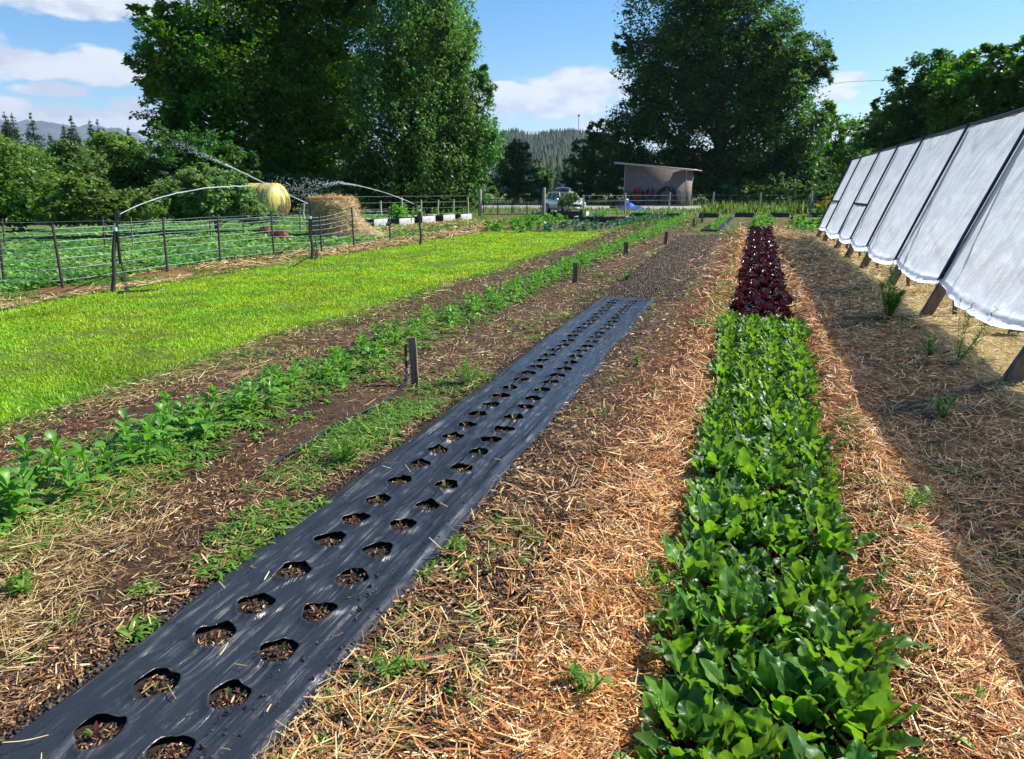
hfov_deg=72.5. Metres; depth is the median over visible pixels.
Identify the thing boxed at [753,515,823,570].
beet plant
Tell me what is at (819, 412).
beet plant
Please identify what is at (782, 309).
red lettuce
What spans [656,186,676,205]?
hose coil
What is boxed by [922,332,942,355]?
weed
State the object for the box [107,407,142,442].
crop seedling
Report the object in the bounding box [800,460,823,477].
beet plant
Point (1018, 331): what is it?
shelter plant
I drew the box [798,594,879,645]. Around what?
beet plant
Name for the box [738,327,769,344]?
beet plant
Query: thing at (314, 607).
seedling
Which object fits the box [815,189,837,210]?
bush
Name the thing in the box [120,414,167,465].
crop seedling
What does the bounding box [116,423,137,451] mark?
crop seedling
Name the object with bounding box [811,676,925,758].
beet plant
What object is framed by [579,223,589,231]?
cabbage plant
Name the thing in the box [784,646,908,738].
beet plant
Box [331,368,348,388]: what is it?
crop seedling
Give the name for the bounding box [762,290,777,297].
red lettuce
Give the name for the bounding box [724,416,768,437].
beet plant
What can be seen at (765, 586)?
beet plant
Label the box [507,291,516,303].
crop seedling
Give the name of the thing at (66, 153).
bush
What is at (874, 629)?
beet plant
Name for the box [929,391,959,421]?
weed
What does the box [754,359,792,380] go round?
beet plant
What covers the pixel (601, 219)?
raised planter
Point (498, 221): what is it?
chard plant
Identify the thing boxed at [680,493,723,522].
beet plant
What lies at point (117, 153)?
bush
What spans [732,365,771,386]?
beet plant
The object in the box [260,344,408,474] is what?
irrigation pipe
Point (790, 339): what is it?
beet plant
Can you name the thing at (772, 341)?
beet plant
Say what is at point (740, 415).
beet plant
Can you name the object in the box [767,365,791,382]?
beet plant
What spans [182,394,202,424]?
crop seedling
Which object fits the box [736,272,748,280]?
red lettuce
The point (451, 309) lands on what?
crop seedling
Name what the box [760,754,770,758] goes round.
beet plant
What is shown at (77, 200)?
bush
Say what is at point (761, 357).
beet plant
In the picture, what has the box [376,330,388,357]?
crop seedling
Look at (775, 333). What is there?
beet plant
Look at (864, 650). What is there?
beet plant
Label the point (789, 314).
red lettuce
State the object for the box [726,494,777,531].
beet plant
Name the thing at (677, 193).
hose coil
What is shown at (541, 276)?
crop seedling
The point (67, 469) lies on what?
crop seedling
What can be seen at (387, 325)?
crop seedling
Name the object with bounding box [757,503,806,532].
beet plant
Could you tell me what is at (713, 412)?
beet plant
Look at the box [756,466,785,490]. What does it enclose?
beet plant
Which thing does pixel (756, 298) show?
red lettuce
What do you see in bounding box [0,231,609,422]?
cover crop grass
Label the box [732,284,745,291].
red lettuce
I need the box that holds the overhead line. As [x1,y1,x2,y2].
[398,77,913,133]
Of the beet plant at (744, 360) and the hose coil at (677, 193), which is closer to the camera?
the beet plant at (744, 360)
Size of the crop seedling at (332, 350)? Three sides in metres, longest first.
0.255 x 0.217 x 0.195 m
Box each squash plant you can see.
[788,214,796,223]
[792,216,803,227]
[800,221,808,230]
[801,214,807,221]
[808,218,816,228]
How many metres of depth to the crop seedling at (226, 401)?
4.84 m
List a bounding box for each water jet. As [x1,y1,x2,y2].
[120,185,347,213]
[164,138,307,203]
[253,176,413,227]
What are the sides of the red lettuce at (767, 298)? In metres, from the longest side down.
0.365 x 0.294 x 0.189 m
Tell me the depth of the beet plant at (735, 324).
8.00 m
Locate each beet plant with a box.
[613,721,712,758]
[633,677,765,758]
[634,651,714,730]
[638,682,740,758]
[645,589,734,653]
[645,621,751,709]
[651,532,718,594]
[652,620,703,669]
[655,596,718,641]
[659,516,729,556]
[662,749,682,758]
[670,676,728,706]
[672,555,739,602]
[673,582,733,628]
[675,486,745,523]
[677,536,758,592]
[679,484,707,505]
[679,565,779,634]
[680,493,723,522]
[681,499,741,549]
[683,465,730,494]
[685,477,737,525]
[685,524,731,554]
[685,695,803,758]
[685,703,753,758]
[687,440,761,485]
[688,426,745,449]
[689,443,735,471]
[691,458,734,476]
[691,700,792,758]
[693,415,740,442]
[693,652,778,707]
[695,399,732,419]
[695,466,729,486]
[696,587,808,661]
[698,445,770,481]
[698,616,789,681]
[699,414,734,430]
[699,435,733,446]
[699,647,844,736]
[700,409,730,419]
[701,360,739,377]
[701,412,735,431]
[702,399,730,416]
[703,561,763,588]
[704,385,731,396]
[705,395,735,407]
[706,359,740,379]
[709,381,730,395]
[709,585,778,639]
[710,396,733,407]
[711,321,739,332]
[711,371,733,380]
[711,392,734,404]
[714,327,745,341]
[714,338,746,354]
[714,353,738,366]
[714,377,740,390]
[715,351,740,363]
[715,509,780,555]
[716,375,736,386]
[717,347,741,358]
[718,317,741,328]
[718,328,745,346]
[718,535,764,571]
[719,308,738,319]
[719,318,737,328]
[721,389,739,407]
[722,312,742,321]
[722,480,767,503]
[723,462,774,488]
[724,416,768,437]
[725,362,767,382]
[725,520,762,548]
[726,474,770,511]
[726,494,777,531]
[726,495,759,537]
[726,548,770,577]
[726,692,778,741]
[728,377,756,392]
[728,401,763,416]
[729,402,776,422]
[729,410,753,431]
[729,455,761,480]
[729,633,813,704]
[730,419,762,433]
[730,446,764,467]
[731,379,764,390]
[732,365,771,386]
[732,566,775,605]
[733,382,762,396]
[733,393,760,407]
[734,322,758,332]
[734,428,768,452]
[734,573,816,641]
[735,352,762,366]
[735,386,755,401]
[735,397,775,418]
[735,428,776,455]
[736,356,763,370]
[737,313,760,323]
[737,322,763,336]
[737,345,762,357]
[738,318,766,331]
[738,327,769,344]
[738,477,765,495]
[738,552,826,596]
[739,337,758,345]
[739,341,767,355]
[740,313,762,323]
[743,326,762,339]
[743,511,813,557]
[747,465,804,503]
[747,657,857,743]
[748,354,761,367]
[750,388,800,409]
[750,426,795,451]
[752,448,799,475]
[753,415,805,447]
[753,432,800,456]
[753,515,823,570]
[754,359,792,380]
[755,392,799,417]
[755,484,804,505]
[755,501,812,547]
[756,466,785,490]
[757,333,793,348]
[757,451,818,492]
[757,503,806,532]
[757,734,817,758]
[758,344,778,356]
[758,353,790,373]
[758,376,782,387]
[758,376,789,397]
[758,632,822,687]
[759,312,782,322]
[759,352,782,362]
[759,416,797,435]
[759,573,808,615]
[760,339,782,345]
[760,344,788,355]
[760,413,793,431]
[760,446,803,468]
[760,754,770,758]
[761,318,781,324]
[761,406,782,416]
[762,548,818,582]
[763,322,789,337]
[763,329,785,340]
[763,329,786,338]
[763,404,802,422]
[763,503,805,519]
[765,351,788,365]
[766,574,857,629]
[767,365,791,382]
[768,388,790,399]
[772,493,794,515]
[776,608,820,649]
[776,639,819,657]
[776,673,812,702]
[776,745,823,758]
[778,361,809,371]
[779,342,813,359]
[779,346,815,365]
[779,371,822,396]
[779,374,819,399]
[781,318,805,331]
[781,337,806,345]
[781,368,822,381]
[782,720,918,758]
[783,401,823,418]
[783,418,820,433]
[784,332,805,342]
[784,378,818,399]
[784,404,823,421]
[784,549,881,609]
[784,565,855,596]
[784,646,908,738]
[785,340,809,351]
[785,351,819,367]
[785,445,842,475]
[787,321,813,341]
[787,421,851,457]
[787,491,853,528]
[788,360,818,371]
[789,366,822,381]
[790,480,842,517]
[791,394,811,405]
[793,394,824,409]
[793,434,837,465]
[793,498,851,542]
[794,472,839,502]
[794,511,879,560]
[795,586,931,667]
[795,626,906,695]
[796,445,838,470]
[796,543,843,564]
[798,408,822,428]
[798,547,850,583]
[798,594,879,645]
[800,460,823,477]
[800,519,851,543]
[801,463,853,499]
[802,660,920,751]
[803,608,890,678]
[807,557,831,578]
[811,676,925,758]
[817,590,870,636]
[824,725,896,758]
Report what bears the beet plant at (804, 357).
on the ground at (362, 402)
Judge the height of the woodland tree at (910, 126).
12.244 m
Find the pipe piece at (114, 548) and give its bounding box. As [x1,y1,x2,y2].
[90,539,135,564]
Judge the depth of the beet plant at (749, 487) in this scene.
3.59 m
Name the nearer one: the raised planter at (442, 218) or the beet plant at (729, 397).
the beet plant at (729, 397)
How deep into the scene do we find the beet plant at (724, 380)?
5.72 m
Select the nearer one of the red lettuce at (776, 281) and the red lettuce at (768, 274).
the red lettuce at (776, 281)
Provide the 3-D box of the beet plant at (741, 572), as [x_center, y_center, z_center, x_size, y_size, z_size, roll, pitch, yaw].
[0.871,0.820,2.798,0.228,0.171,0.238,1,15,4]
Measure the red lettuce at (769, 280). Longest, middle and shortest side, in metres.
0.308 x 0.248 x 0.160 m
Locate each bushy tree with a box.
[529,166,555,192]
[559,118,620,203]
[809,99,875,196]
[847,96,899,161]
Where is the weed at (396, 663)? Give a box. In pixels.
[368,648,416,683]
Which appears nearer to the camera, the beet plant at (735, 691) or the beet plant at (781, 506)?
the beet plant at (735, 691)
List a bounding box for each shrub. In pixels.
[243,158,426,211]
[386,191,491,210]
[502,164,624,202]
[557,192,580,211]
[692,173,841,203]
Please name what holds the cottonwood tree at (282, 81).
on the ground at (362, 402)
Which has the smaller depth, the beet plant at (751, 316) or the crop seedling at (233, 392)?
the crop seedling at (233, 392)
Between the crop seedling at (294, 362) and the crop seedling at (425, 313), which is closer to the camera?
the crop seedling at (294, 362)
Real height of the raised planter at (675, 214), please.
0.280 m
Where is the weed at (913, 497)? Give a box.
[888,478,948,510]
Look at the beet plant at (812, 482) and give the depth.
3.57 m
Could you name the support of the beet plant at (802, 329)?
on the ground at (362, 402)
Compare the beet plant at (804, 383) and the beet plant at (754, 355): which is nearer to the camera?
the beet plant at (804, 383)
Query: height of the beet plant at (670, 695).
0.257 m
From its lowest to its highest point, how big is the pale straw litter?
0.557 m
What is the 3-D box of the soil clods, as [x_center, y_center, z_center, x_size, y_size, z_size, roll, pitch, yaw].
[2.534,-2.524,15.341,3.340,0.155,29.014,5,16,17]
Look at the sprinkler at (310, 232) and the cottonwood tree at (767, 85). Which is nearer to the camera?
the sprinkler at (310, 232)
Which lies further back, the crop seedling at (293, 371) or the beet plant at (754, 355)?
the beet plant at (754, 355)
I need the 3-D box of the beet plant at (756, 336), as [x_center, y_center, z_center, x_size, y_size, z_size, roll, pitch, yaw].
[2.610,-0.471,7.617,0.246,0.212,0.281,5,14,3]
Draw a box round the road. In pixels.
[367,205,756,209]
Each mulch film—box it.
[0,297,656,758]
[701,217,733,230]
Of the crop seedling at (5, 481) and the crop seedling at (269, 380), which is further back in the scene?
the crop seedling at (269, 380)
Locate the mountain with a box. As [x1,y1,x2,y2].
[0,119,164,157]
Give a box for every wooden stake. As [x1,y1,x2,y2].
[408,336,418,386]
[573,262,577,282]
[623,242,627,254]
[664,231,668,243]
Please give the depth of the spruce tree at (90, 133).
82.04 m
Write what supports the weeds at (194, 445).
on the ground at (362, 402)
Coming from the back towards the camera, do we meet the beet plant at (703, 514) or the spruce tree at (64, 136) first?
the spruce tree at (64, 136)
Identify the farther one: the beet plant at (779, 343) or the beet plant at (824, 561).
the beet plant at (779, 343)
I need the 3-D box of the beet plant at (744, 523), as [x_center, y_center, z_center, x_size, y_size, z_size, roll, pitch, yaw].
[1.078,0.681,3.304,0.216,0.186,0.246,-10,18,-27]
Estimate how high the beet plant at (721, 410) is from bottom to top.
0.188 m
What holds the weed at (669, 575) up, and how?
on the ground at (362, 402)
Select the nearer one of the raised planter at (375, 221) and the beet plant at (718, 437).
the beet plant at (718, 437)
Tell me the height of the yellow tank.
2.100 m
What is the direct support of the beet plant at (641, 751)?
on the ground at (362, 402)
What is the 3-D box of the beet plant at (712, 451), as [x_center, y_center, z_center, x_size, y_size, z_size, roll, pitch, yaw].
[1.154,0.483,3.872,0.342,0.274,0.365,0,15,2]
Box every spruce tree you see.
[0,111,32,201]
[9,112,26,145]
[23,113,47,191]
[47,133,59,164]
[60,125,69,141]
[65,115,86,147]
[85,120,108,189]
[95,119,103,152]
[147,137,164,174]
[546,161,554,194]
[552,166,560,191]
[849,112,861,152]
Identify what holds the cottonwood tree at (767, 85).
on the ground at (362, 402)
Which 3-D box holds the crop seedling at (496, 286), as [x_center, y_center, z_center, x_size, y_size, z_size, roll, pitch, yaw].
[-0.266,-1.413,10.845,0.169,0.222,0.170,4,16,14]
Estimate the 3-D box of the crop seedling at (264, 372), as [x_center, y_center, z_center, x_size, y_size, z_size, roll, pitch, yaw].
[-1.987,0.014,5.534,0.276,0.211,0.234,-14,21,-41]
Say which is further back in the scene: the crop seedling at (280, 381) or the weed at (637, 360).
the weed at (637, 360)
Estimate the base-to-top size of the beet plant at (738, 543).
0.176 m
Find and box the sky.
[0,0,1023,165]
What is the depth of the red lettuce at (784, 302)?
9.71 m
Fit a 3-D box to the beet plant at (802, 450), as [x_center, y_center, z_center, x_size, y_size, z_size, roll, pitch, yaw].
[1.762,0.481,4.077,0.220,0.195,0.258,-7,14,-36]
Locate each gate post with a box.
[478,189,481,215]
[542,187,545,215]
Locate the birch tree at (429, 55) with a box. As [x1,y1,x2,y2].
[338,0,506,213]
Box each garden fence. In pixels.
[302,196,468,218]
[582,190,829,213]
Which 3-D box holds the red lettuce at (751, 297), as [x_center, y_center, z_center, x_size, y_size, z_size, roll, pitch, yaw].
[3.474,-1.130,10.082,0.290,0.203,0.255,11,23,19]
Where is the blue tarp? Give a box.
[620,202,645,209]
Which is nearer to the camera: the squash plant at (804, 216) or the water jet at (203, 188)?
the water jet at (203, 188)
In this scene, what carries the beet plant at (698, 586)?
on the ground at (362, 402)
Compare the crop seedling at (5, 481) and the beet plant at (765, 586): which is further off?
the crop seedling at (5, 481)
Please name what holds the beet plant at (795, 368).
on the ground at (362, 402)
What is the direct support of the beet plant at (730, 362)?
on the ground at (362, 402)
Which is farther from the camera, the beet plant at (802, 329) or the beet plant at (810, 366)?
the beet plant at (802, 329)
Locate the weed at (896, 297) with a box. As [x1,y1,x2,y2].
[873,263,908,316]
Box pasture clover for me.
[0,213,518,292]
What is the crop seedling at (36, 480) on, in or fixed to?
on the ground at (362, 402)
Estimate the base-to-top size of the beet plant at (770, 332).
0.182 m
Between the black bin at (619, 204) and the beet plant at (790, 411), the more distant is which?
the black bin at (619, 204)
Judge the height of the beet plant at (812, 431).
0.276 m
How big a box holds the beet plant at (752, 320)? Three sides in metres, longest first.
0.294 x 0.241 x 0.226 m
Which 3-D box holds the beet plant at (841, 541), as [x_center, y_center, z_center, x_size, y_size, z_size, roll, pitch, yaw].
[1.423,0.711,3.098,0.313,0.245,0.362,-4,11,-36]
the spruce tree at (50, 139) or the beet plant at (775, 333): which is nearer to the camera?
the beet plant at (775, 333)
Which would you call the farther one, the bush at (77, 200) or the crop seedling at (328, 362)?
the bush at (77, 200)
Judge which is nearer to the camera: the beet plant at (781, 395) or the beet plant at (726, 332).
the beet plant at (781, 395)
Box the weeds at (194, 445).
[0,215,1023,758]
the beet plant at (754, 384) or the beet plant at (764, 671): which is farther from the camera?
the beet plant at (754, 384)
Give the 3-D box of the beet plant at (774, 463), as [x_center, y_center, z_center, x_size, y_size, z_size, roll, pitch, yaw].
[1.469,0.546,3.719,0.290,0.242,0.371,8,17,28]
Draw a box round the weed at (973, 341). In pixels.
[952,297,1001,360]
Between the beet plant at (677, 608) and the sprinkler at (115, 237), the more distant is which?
the sprinkler at (115, 237)
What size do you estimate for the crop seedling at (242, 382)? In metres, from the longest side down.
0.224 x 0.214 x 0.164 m
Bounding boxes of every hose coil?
[630,189,644,205]
[632,187,641,198]
[645,188,656,200]
[646,188,653,197]
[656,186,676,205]
[660,186,680,205]
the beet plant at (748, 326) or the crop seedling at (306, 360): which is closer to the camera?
the crop seedling at (306, 360)
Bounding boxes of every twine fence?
[0,207,390,288]
[0,208,353,247]
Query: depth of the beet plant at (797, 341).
7.15 m
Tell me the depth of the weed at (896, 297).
8.87 m
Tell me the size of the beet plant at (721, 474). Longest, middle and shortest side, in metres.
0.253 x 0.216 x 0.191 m
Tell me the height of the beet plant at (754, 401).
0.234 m
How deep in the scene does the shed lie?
73.84 m
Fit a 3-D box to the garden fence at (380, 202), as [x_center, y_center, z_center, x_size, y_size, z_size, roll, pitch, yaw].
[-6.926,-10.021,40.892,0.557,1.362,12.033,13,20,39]
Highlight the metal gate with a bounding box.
[483,199,540,214]
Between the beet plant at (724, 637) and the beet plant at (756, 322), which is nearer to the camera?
the beet plant at (724, 637)
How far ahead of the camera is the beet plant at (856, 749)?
1.82 m
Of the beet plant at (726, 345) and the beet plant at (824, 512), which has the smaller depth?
the beet plant at (824, 512)
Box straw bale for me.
[303,192,387,236]
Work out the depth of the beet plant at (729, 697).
2.10 m
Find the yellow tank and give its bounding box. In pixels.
[225,182,290,218]
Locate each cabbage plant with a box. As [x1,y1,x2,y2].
[541,221,549,230]
[545,223,553,231]
[562,220,570,227]
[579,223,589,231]
[598,222,604,228]
[604,221,612,227]
[614,218,621,225]
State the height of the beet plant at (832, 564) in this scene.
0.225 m
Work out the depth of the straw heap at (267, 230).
24.76 m
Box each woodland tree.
[867,47,980,153]
[919,34,1023,137]
[1012,97,1023,112]
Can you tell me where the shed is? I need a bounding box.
[614,162,701,205]
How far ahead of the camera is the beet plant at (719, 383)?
5.69 m
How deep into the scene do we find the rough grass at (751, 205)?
50.44 m
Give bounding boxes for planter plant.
[396,205,406,218]
[404,203,412,217]
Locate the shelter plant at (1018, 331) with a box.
[1007,329,1023,334]
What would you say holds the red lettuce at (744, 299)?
on the ground at (362, 402)
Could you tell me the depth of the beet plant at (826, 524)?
3.16 m
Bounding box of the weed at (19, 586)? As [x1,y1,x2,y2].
[0,565,39,598]
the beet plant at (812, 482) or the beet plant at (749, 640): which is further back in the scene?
the beet plant at (812, 482)
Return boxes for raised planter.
[364,218,388,226]
[379,218,413,225]
[404,215,434,222]
[426,214,454,221]
[448,213,471,219]
[552,211,588,219]
[574,216,627,222]
[629,213,651,216]
[665,213,684,217]
[698,213,718,217]
[734,212,754,216]
[768,212,789,216]
[807,212,825,216]
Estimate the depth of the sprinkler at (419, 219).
20.88 m
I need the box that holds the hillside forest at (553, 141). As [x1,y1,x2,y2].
[474,127,697,165]
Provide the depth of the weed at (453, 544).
3.14 m
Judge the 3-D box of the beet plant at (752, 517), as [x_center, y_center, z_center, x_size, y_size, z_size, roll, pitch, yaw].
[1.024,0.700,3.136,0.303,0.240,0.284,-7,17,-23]
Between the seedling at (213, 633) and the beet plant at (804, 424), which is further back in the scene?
the beet plant at (804, 424)
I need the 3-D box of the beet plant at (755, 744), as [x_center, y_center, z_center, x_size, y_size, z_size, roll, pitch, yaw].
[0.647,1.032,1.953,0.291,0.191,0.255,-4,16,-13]
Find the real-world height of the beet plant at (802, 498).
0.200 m
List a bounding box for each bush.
[0,132,86,230]
[0,133,111,221]
[28,170,170,236]
[75,128,161,220]
[119,121,261,197]
[145,162,284,231]
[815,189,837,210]
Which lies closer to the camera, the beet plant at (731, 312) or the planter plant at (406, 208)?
the beet plant at (731, 312)
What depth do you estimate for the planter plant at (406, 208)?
33.02 m
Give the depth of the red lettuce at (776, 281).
11.61 m
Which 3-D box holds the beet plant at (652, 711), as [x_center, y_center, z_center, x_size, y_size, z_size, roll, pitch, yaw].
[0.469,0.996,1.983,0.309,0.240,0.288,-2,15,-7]
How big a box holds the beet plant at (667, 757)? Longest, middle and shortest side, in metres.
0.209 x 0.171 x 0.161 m
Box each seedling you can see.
[0,460,22,495]
[0,460,46,505]
[0,470,45,523]
[0,523,13,534]
[2,484,36,518]
[3,431,49,477]
[27,453,60,487]
[28,463,60,488]
[40,429,92,467]
[48,458,88,505]
[68,441,114,484]
[84,721,105,738]
[93,440,137,475]
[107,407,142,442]
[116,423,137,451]
[118,436,153,467]
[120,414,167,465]
[142,402,178,441]
[147,415,183,455]
[152,681,161,690]
[154,390,180,421]
[166,746,177,758]
[170,400,188,423]
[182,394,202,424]
[185,405,219,442]
[189,394,205,417]
[194,383,228,409]
[200,411,226,436]
[211,629,216,639]
[212,396,244,424]
[216,687,233,702]
[229,382,240,402]
[229,385,249,410]
[230,377,249,396]
[235,378,263,413]
[250,367,276,391]
[255,376,290,404]
[267,364,281,385]
[268,371,289,395]
[270,641,286,656]
[271,363,292,386]
[282,365,301,390]
[289,356,302,369]
[297,355,314,371]
[310,604,323,614]
[318,356,336,378]
[320,346,340,364]
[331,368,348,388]
[334,345,341,359]
[337,349,356,371]
[349,337,374,357]
[351,570,360,579]
[355,328,367,349]
[364,344,385,370]
[369,321,383,341]
[373,342,386,361]
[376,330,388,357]
[382,320,391,339]
[387,320,405,346]
[393,317,402,333]
[405,317,420,335]
[415,304,434,321]
[415,318,422,328]
[420,308,430,323]
[436,300,447,312]
[441,311,456,321]
[443,305,462,320]
[445,301,457,317]
[445,316,454,326]
[458,290,469,304]
[471,303,480,315]
[472,290,479,307]
[475,295,485,311]
[483,283,494,301]
[490,281,498,293]
[493,298,503,309]
[499,287,511,307]
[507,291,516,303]
[514,284,522,301]
[517,283,526,297]
[538,273,546,283]
[550,264,559,277]
[563,262,571,271]
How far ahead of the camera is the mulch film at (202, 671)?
2.85 m
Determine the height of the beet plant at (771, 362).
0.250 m
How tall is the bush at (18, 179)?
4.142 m
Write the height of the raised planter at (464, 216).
0.330 m
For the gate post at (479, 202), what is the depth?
44.02 m
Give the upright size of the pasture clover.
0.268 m
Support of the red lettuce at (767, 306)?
on the ground at (362, 402)
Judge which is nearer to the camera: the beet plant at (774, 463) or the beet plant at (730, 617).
the beet plant at (730, 617)
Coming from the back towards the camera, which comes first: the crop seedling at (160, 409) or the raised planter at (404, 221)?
the raised planter at (404, 221)
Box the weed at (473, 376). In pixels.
[456,342,483,381]
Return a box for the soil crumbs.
[29,321,609,758]
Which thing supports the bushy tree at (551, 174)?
on the ground at (362, 402)
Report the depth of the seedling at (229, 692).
2.26 m
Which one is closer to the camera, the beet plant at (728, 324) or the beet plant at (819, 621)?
the beet plant at (819, 621)
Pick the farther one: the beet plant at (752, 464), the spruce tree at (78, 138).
the spruce tree at (78, 138)
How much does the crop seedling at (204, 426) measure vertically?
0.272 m
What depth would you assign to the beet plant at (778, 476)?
3.68 m
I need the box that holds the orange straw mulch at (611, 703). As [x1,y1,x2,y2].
[269,223,1023,758]
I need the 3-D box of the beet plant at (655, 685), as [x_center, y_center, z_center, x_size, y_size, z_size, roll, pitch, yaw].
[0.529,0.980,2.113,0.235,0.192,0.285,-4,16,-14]
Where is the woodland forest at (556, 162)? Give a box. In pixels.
[160,138,867,193]
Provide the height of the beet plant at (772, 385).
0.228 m
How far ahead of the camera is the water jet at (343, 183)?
19.75 m
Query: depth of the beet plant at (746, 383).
5.61 m
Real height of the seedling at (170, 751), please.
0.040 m
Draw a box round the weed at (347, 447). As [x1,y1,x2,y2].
[319,421,367,464]
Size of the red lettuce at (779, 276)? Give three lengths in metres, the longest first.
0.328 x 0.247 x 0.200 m
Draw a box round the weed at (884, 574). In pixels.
[864,553,895,594]
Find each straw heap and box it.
[256,225,273,233]
[270,228,289,237]
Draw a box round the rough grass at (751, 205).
[292,197,827,217]
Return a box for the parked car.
[545,187,585,212]
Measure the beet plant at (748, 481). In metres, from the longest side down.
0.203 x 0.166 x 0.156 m
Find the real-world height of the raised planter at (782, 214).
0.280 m
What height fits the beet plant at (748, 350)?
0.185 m
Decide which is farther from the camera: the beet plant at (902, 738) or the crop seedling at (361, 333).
the crop seedling at (361, 333)
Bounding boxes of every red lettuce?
[726,299,748,314]
[730,298,749,309]
[731,292,747,301]
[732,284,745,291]
[733,290,748,298]
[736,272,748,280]
[737,267,748,272]
[737,296,750,307]
[740,280,751,287]
[740,288,749,293]
[740,309,763,321]
[747,294,759,302]
[748,296,760,307]
[749,274,759,280]
[750,281,762,288]
[750,299,768,307]
[753,267,761,277]
[754,285,761,293]
[758,278,770,289]
[758,302,775,313]
[759,291,773,298]
[760,268,772,274]
[760,273,773,280]
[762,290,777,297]
[762,295,776,302]
[763,310,776,317]
[767,278,773,283]
[771,279,780,285]
[772,271,784,278]
[772,284,788,291]
[773,288,784,293]
[774,275,786,281]
[774,291,794,300]
[774,294,796,304]
[774,303,786,311]
[776,300,790,307]
[776,306,791,312]
[777,311,794,323]
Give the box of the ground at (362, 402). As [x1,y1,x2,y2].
[0,192,1023,758]
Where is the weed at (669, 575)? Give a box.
[627,558,688,608]
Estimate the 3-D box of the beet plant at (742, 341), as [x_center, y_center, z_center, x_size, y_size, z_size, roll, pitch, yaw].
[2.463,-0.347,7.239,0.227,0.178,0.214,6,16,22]
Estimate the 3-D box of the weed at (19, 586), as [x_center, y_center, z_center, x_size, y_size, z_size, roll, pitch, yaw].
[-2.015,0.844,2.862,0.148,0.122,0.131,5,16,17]
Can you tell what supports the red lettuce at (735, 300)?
on the ground at (362, 402)
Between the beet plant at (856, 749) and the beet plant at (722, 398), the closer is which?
the beet plant at (856, 749)
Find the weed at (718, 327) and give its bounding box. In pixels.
[708,316,724,332]
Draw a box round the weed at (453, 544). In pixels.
[442,531,465,553]
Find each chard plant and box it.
[483,219,493,228]
[492,220,505,229]
[496,223,503,230]
[510,222,518,231]
[519,224,527,232]
[525,220,536,230]
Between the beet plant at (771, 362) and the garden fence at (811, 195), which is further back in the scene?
the garden fence at (811, 195)
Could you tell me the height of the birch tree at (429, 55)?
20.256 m
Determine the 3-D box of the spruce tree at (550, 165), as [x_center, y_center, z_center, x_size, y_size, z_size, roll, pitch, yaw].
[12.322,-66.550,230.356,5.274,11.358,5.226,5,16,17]
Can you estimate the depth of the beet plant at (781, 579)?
2.75 m
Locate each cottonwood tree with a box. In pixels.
[120,0,403,212]
[599,0,838,203]
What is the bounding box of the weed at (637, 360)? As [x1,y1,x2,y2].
[633,350,642,365]
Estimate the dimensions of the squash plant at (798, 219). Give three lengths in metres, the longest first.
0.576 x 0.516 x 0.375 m
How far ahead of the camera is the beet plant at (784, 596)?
2.50 m
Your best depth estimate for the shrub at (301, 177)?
45.77 m
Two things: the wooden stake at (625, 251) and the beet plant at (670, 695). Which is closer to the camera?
the beet plant at (670, 695)
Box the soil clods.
[0,230,719,758]
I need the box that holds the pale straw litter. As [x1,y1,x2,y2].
[0,217,1023,758]
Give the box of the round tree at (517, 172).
[485,137,549,203]
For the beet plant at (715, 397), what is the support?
on the ground at (362, 402)
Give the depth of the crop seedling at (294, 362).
6.15 m
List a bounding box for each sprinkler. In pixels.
[110,211,164,293]
[278,201,317,268]
[414,202,421,244]
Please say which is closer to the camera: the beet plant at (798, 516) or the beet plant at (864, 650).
the beet plant at (864, 650)
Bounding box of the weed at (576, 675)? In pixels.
[560,657,616,702]
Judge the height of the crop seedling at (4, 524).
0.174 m
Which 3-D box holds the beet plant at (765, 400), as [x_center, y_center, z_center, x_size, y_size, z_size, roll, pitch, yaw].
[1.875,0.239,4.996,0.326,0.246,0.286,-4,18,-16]
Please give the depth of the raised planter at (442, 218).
36.98 m
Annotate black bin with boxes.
[609,199,618,207]
[614,200,624,208]
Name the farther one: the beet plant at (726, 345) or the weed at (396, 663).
the beet plant at (726, 345)
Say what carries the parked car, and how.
on the ground at (362, 402)
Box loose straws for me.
[3,327,615,758]
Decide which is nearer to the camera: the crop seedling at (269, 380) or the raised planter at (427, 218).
the crop seedling at (269, 380)
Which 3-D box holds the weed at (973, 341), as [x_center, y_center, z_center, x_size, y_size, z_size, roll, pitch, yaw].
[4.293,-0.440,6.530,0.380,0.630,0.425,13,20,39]
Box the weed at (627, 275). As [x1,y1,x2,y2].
[624,266,632,279]
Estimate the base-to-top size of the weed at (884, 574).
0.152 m
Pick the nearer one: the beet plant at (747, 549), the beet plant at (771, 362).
the beet plant at (747, 549)
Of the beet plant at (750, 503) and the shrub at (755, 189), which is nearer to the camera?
the beet plant at (750, 503)
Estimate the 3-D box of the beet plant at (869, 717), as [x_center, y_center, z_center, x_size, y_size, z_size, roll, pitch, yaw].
[0.998,0.981,2.043,0.268,0.251,0.326,-11,20,-21]
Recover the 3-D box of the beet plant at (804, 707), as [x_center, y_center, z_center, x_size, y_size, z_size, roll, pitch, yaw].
[0.836,0.971,2.062,0.273,0.256,0.332,0,9,-7]
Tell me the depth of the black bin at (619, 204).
61.98 m
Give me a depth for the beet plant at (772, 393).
5.12 m
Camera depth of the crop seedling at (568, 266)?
13.74 m
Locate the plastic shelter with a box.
[815,107,1023,382]
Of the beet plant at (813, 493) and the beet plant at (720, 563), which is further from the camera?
the beet plant at (813, 493)
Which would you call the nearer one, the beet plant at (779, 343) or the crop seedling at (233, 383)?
the crop seedling at (233, 383)
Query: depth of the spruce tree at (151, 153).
95.45 m
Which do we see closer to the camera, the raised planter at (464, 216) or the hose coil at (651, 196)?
the raised planter at (464, 216)

